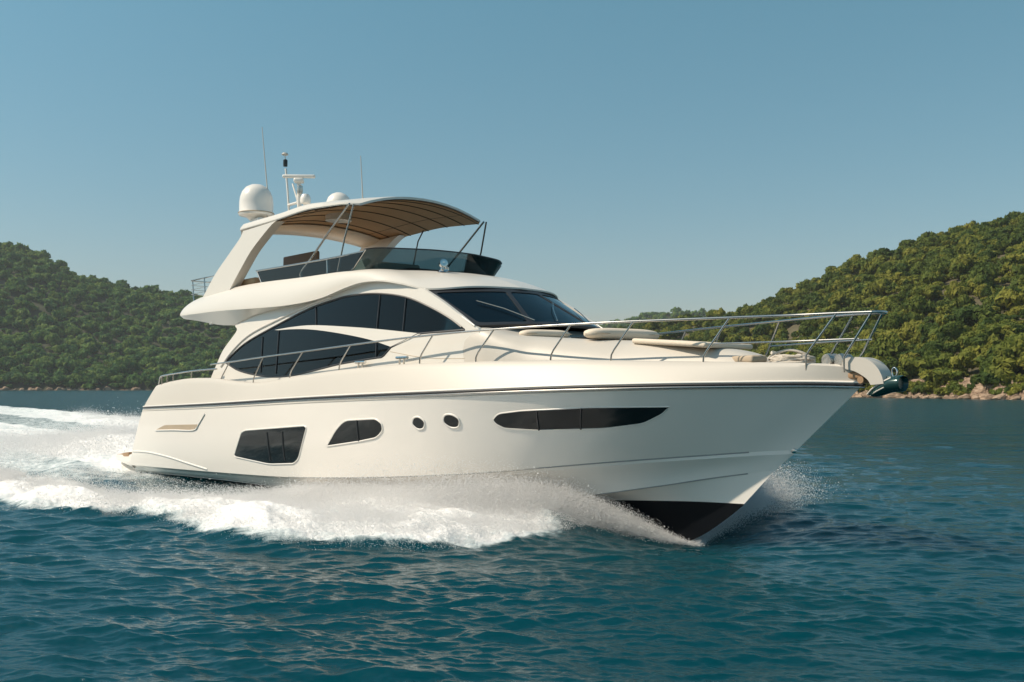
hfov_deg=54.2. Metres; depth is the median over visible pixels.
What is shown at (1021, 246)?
tree
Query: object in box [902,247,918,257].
tree
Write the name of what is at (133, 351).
tree
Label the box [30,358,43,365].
tree
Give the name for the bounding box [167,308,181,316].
tree
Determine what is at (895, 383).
anchor
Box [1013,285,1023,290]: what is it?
tree
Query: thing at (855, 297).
tree
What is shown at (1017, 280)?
tree
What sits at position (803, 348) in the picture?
tree
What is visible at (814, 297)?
tree
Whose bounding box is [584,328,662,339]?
bolster cushion
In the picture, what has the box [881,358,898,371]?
tree
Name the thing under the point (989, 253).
tree
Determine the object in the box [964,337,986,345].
tree
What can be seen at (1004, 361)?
tree
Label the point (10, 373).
tree
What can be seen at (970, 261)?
tree
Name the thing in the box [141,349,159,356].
tree
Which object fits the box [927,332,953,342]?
tree
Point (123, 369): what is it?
tree
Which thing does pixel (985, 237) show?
tree
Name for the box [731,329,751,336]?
tree
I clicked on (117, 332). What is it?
tree
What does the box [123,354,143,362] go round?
tree
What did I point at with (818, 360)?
tree
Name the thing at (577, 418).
bow window
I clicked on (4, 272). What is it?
tree
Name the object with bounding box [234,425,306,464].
hull window
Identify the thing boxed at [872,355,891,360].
tree
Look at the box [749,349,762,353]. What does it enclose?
tree
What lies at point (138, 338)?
tree
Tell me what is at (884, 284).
tree
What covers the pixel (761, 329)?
tree
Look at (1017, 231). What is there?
tree
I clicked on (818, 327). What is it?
tree
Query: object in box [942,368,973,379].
tree
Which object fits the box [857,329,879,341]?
tree
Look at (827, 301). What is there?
tree
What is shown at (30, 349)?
tree
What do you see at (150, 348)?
tree
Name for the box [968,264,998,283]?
tree
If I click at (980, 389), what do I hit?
rocky shore
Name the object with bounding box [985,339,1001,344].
tree
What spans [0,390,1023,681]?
sea
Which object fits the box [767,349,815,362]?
mooring rope
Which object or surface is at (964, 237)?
tree
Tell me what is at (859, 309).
tree
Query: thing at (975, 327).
tree
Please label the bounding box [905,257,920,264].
tree
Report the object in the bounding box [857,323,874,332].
tree
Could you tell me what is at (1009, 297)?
tree
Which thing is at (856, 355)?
tree
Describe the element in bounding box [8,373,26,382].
tree
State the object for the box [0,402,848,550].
spray
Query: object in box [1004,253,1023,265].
tree
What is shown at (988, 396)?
boulder
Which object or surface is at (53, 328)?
tree
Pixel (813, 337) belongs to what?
tree
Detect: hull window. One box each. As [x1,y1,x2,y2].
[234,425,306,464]
[326,418,382,446]
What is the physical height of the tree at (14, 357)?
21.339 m
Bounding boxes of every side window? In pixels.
[225,293,464,377]
[497,327,587,331]
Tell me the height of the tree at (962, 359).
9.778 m
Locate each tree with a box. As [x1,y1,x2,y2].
[0,270,11,278]
[0,320,12,326]
[0,335,14,342]
[0,339,13,346]
[4,370,19,379]
[6,252,20,261]
[7,355,17,364]
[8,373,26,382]
[10,364,31,374]
[12,335,27,346]
[15,297,30,308]
[17,333,35,342]
[22,346,44,353]
[27,371,38,376]
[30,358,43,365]
[36,313,54,325]
[37,358,53,370]
[41,355,55,368]
[42,298,62,306]
[44,325,58,332]
[44,332,59,343]
[53,374,68,386]
[58,305,73,316]
[61,352,75,358]
[62,360,79,371]
[63,344,77,353]
[65,337,78,343]
[66,325,82,337]
[70,288,83,299]
[79,336,96,343]
[83,315,94,320]
[83,320,101,332]
[94,373,109,381]
[102,368,118,376]
[105,322,118,327]
[109,363,127,373]
[111,327,124,338]
[113,286,128,291]
[121,338,134,348]
[121,358,138,372]
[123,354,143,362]
[124,348,140,354]
[132,335,144,342]
[138,346,153,349]
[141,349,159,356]
[150,355,170,365]
[154,347,165,352]
[154,364,166,372]
[160,340,172,347]
[164,309,177,321]
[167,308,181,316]
[178,347,193,355]
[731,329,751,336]
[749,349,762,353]
[752,320,772,335]
[756,334,772,340]
[758,343,775,354]
[764,347,774,355]
[775,339,795,353]
[776,304,797,312]
[781,345,793,353]
[796,345,814,354]
[798,335,820,346]
[803,292,824,304]
[815,342,842,353]
[815,354,823,362]
[816,320,833,331]
[816,325,840,338]
[819,349,847,357]
[820,304,842,312]
[821,292,842,307]
[821,343,842,353]
[824,311,846,323]
[832,288,853,308]
[835,306,855,311]
[835,344,852,351]
[836,335,849,344]
[846,293,865,304]
[848,351,872,356]
[849,257,867,274]
[849,343,872,353]
[852,318,875,327]
[853,340,874,345]
[854,280,879,297]
[856,307,870,310]
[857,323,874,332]
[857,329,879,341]
[858,309,878,319]
[859,268,873,274]
[861,295,882,306]
[864,352,873,357]
[867,346,884,357]
[870,272,886,281]
[870,277,899,296]
[872,333,908,357]
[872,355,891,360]
[873,295,887,304]
[876,262,894,273]
[876,311,905,329]
[876,328,906,342]
[879,296,898,311]
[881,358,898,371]
[895,260,914,272]
[896,356,931,375]
[897,318,922,339]
[898,275,918,284]
[898,350,919,359]
[901,293,936,314]
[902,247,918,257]
[902,256,913,260]
[904,337,919,346]
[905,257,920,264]
[906,283,943,299]
[915,322,939,339]
[916,240,933,247]
[917,339,948,356]
[918,366,950,385]
[920,270,942,283]
[922,347,944,358]
[926,352,951,369]
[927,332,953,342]
[928,263,948,273]
[928,320,969,339]
[934,313,954,325]
[935,248,954,257]
[935,297,951,306]
[939,234,954,240]
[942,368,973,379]
[944,282,967,298]
[944,341,961,353]
[947,255,976,269]
[948,258,967,278]
[948,349,976,371]
[950,293,974,308]
[952,243,969,253]
[953,310,975,326]
[955,331,978,349]
[957,253,975,259]
[957,304,996,326]
[958,233,975,242]
[963,342,997,355]
[964,236,985,244]
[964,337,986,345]
[966,274,992,290]
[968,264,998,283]
[969,262,989,271]
[970,351,988,367]
[972,228,998,236]
[972,283,991,297]
[972,322,993,330]
[973,249,997,257]
[973,255,990,265]
[973,326,1001,342]
[974,233,991,243]
[976,249,995,258]
[976,363,1018,387]
[978,317,996,328]
[978,354,1021,372]
[981,344,991,352]
[985,294,994,304]
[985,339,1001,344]
[986,335,1023,367]
[987,304,1001,313]
[989,322,1018,339]
[991,285,1023,312]
[994,314,1012,322]
[995,319,1020,323]
[997,256,1004,264]
[999,226,1016,233]
[1003,274,1011,281]
[1004,211,1021,219]
[1004,244,1016,253]
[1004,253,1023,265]
[1004,332,1023,337]
[1008,248,1023,254]
[1009,274,1023,287]
[1010,228,1023,235]
[1010,305,1023,314]
[1012,324,1023,332]
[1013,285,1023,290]
[1016,241,1023,249]
[1016,353,1023,369]
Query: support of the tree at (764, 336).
on the hill at (792, 328)
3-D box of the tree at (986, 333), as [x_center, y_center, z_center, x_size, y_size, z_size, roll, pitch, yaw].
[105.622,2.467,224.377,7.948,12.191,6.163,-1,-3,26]
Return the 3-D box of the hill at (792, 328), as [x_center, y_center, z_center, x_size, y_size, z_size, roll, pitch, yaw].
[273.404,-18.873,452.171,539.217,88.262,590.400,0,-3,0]
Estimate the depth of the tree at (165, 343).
941.86 m
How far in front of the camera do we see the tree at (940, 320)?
255.28 m
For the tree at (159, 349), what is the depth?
923.91 m
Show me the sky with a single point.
(621, 160)
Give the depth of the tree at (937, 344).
223.81 m
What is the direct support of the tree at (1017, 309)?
on the hill at (792, 328)
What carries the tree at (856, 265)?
on the hill at (792, 328)
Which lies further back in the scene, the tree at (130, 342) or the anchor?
the tree at (130, 342)
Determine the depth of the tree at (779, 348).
335.62 m
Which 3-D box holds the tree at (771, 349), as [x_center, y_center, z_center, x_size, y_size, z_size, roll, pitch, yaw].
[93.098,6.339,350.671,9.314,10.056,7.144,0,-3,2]
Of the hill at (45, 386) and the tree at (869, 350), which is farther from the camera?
the hill at (45, 386)
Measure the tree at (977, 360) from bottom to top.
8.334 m
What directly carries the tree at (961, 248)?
on the hill at (792, 328)
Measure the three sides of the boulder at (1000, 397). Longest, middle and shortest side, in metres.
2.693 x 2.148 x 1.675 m
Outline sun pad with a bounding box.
[632,338,752,348]
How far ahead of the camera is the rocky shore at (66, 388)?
821.55 m
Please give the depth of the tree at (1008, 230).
359.60 m
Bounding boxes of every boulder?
[861,392,868,396]
[888,392,896,397]
[894,393,903,397]
[949,395,958,398]
[957,394,970,398]
[984,394,995,398]
[992,394,1006,399]
[1008,394,1021,399]
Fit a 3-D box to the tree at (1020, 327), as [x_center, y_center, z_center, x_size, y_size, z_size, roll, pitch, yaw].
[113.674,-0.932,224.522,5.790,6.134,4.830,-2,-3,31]
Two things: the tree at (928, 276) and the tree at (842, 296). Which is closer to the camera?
the tree at (928, 276)
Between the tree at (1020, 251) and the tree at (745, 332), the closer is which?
the tree at (1020, 251)
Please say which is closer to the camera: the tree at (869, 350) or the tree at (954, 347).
the tree at (954, 347)
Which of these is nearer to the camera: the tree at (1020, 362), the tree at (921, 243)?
the tree at (1020, 362)
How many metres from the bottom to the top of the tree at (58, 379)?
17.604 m
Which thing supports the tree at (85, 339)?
on the hill at (45, 386)
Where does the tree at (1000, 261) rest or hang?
on the hill at (792, 328)
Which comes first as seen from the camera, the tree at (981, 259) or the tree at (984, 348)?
the tree at (984, 348)
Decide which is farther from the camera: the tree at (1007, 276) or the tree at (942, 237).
the tree at (942, 237)
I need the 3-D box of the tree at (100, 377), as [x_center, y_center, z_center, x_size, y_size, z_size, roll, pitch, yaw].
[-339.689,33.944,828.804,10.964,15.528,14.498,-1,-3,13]
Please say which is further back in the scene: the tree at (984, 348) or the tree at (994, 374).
the tree at (984, 348)
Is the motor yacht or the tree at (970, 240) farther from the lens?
the tree at (970, 240)
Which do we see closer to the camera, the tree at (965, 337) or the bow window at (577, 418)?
the bow window at (577, 418)
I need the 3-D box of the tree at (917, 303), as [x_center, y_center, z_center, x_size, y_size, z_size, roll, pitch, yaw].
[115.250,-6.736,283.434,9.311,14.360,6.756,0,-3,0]
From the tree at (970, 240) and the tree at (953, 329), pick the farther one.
the tree at (970, 240)
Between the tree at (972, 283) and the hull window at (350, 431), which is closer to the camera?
the hull window at (350, 431)
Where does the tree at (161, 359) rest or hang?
on the hill at (45, 386)
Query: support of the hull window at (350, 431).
in the motor yacht
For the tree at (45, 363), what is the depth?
848.22 m
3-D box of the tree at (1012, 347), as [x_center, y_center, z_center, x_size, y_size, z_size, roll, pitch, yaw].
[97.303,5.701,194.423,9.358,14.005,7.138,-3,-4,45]
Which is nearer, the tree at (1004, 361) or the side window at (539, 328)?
the side window at (539, 328)
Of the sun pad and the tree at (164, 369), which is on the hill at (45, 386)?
the tree at (164, 369)
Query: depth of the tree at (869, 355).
241.56 m
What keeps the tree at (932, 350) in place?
on the hill at (792, 328)
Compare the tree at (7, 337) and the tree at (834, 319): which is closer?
the tree at (834, 319)
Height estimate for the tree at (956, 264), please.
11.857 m
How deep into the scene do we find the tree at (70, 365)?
855.89 m
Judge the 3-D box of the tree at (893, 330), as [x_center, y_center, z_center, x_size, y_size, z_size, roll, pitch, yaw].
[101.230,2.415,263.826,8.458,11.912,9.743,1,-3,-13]
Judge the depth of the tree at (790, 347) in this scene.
331.91 m
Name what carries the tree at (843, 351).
on the hill at (792, 328)
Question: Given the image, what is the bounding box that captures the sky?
[0,0,1023,324]
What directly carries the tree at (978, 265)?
on the hill at (792, 328)
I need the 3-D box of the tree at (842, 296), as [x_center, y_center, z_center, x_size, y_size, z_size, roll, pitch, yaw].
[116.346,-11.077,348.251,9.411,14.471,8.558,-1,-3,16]
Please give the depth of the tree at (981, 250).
331.43 m
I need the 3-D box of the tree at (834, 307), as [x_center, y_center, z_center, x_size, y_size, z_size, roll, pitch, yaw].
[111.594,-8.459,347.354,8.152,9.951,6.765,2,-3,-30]
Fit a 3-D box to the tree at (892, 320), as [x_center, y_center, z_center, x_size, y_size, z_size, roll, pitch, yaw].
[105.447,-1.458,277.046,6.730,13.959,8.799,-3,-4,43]
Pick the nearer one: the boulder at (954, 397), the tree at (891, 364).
the boulder at (954, 397)
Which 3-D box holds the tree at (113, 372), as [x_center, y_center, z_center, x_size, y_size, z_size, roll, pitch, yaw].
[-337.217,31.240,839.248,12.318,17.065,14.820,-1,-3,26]
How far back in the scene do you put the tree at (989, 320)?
236.19 m
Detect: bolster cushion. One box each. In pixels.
[519,329,571,337]
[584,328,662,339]
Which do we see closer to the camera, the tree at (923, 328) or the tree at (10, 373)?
the tree at (923, 328)
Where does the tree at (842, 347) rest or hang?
on the hill at (792, 328)
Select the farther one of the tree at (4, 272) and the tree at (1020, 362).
the tree at (4, 272)
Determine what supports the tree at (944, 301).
on the hill at (792, 328)
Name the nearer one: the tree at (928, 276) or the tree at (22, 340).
the tree at (928, 276)
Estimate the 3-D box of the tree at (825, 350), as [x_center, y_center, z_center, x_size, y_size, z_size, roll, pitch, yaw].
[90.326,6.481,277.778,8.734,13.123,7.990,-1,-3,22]
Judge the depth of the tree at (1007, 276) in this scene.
293.77 m
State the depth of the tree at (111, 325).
971.99 m
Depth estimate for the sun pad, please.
14.85 m
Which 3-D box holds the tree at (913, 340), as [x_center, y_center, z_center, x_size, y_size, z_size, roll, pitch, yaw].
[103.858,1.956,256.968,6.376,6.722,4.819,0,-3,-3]
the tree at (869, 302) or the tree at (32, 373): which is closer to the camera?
the tree at (869, 302)
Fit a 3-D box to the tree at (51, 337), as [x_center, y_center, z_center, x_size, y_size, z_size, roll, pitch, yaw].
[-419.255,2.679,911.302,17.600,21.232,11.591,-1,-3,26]
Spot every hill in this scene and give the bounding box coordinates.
[0,249,228,389]
[658,245,1023,398]
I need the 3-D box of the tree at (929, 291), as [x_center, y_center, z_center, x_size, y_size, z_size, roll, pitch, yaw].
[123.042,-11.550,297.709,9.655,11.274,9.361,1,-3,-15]
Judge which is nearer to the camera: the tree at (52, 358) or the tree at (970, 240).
the tree at (970, 240)
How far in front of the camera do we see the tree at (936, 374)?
205.68 m
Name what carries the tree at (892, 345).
on the hill at (792, 328)
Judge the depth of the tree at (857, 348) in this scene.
261.36 m
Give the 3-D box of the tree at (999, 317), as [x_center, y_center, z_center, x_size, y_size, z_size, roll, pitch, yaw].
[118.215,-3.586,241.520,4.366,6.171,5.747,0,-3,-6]
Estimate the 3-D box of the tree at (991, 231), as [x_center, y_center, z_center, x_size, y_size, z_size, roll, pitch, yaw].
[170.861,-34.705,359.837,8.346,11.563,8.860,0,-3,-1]
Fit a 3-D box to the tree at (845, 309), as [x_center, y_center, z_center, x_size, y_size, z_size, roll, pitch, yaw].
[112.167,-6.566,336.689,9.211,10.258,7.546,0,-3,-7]
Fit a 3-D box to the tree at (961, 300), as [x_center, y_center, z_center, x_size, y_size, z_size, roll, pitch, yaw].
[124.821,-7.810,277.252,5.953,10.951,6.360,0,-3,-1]
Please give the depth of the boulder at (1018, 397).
182.88 m
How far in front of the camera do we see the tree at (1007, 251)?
325.14 m
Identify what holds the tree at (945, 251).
on the hill at (792, 328)
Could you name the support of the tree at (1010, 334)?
on the hill at (792, 328)
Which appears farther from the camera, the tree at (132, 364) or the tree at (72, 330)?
the tree at (72, 330)
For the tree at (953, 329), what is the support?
on the hill at (792, 328)
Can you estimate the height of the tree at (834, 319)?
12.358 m
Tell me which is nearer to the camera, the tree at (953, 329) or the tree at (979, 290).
the tree at (953, 329)
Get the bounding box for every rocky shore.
[10,387,146,389]
[851,377,1023,397]
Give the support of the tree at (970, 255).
on the hill at (792, 328)
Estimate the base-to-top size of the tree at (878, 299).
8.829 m
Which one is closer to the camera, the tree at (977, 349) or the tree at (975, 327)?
the tree at (977, 349)
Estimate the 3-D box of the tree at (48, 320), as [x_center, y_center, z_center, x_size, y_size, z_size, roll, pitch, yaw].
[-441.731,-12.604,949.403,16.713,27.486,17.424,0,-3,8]
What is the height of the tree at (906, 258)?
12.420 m
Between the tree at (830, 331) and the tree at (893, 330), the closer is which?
the tree at (893, 330)
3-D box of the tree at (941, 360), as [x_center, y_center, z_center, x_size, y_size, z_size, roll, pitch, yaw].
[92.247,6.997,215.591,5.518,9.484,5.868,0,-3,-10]
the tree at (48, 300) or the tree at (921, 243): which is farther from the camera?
the tree at (48, 300)
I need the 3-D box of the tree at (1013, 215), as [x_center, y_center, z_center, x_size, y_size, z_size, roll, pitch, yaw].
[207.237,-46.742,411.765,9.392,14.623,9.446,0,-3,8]
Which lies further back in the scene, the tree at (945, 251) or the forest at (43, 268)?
the forest at (43, 268)
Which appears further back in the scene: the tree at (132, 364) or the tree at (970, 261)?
the tree at (132, 364)
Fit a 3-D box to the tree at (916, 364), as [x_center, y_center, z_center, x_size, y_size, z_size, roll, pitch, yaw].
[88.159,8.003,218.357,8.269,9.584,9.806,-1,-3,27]
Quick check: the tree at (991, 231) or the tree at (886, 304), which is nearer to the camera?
the tree at (886, 304)
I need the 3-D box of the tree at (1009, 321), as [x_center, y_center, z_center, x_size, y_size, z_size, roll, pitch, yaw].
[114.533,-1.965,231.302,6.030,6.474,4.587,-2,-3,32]
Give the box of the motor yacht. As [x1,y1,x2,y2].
[116,128,890,541]
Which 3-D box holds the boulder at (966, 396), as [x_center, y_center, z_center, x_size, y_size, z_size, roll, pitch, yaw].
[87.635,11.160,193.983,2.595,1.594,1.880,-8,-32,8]
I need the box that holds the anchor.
[867,367,908,396]
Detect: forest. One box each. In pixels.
[0,241,236,388]
[599,307,726,327]
[612,212,1023,395]
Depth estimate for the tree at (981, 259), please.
316.92 m
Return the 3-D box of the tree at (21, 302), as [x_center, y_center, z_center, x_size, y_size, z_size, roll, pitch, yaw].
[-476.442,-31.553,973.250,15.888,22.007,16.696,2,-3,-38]
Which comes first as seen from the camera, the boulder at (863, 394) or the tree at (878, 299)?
the boulder at (863, 394)
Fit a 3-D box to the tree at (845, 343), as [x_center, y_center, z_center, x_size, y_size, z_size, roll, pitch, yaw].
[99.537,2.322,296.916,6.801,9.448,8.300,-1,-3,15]
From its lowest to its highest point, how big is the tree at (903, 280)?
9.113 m
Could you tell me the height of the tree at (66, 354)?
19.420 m
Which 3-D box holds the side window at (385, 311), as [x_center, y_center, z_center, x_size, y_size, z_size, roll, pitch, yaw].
[-3.861,-0.075,20.288,0.227,1.617,9.002,2,-4,-42]
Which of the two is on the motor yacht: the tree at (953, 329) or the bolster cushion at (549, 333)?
the bolster cushion at (549, 333)
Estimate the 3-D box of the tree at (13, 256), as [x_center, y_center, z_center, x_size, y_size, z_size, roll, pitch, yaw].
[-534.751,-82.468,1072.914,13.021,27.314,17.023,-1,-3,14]
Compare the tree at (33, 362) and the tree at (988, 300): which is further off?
the tree at (33, 362)
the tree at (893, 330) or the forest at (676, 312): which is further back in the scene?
the forest at (676, 312)
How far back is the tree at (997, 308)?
256.23 m
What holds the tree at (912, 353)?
on the hill at (792, 328)
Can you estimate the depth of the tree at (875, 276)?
350.18 m
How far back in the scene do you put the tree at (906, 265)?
350.58 m
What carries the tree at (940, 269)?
on the hill at (792, 328)
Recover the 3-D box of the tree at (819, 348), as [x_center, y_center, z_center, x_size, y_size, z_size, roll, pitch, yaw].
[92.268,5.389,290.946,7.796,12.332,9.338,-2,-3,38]
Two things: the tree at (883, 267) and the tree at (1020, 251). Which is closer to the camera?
the tree at (1020, 251)
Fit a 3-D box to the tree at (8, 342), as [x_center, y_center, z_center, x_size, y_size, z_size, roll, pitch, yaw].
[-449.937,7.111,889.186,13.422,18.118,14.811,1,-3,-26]
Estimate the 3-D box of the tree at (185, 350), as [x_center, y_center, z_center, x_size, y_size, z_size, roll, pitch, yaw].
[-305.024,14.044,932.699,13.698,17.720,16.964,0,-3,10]
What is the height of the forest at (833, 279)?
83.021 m
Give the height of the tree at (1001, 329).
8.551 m
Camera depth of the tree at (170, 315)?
1009.38 m
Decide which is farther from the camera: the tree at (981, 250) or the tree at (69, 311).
the tree at (69, 311)
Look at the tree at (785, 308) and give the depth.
414.18 m
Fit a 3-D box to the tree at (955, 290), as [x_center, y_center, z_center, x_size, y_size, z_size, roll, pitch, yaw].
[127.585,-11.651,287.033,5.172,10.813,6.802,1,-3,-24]
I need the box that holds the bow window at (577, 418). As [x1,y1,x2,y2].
[493,406,669,430]
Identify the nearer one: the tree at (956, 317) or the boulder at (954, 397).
the boulder at (954, 397)
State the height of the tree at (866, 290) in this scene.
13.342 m
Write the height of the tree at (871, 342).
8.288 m
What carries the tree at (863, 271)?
on the hill at (792, 328)
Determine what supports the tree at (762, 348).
on the hill at (792, 328)
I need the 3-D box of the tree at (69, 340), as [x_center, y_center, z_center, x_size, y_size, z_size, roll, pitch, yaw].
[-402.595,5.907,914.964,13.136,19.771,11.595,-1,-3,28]
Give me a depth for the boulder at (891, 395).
213.96 m
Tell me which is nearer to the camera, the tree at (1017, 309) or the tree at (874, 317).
the tree at (1017, 309)
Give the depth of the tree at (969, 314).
246.43 m
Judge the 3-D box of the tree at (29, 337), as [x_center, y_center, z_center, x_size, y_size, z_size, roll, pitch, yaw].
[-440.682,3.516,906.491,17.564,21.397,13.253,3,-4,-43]
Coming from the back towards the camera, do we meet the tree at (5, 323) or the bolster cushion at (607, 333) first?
the tree at (5, 323)
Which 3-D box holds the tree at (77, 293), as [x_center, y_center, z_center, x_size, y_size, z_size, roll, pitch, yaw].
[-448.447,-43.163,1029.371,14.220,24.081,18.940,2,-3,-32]
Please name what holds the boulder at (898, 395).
on the hill at (792, 328)
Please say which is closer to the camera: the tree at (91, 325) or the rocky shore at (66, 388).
the rocky shore at (66, 388)
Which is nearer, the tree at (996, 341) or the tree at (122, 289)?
the tree at (996, 341)
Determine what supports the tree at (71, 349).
on the hill at (45, 386)
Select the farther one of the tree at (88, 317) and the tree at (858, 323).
the tree at (88, 317)
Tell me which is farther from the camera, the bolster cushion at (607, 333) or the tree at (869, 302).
the tree at (869, 302)
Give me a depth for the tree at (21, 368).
835.07 m
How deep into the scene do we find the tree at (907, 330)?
258.14 m
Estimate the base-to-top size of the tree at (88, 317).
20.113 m

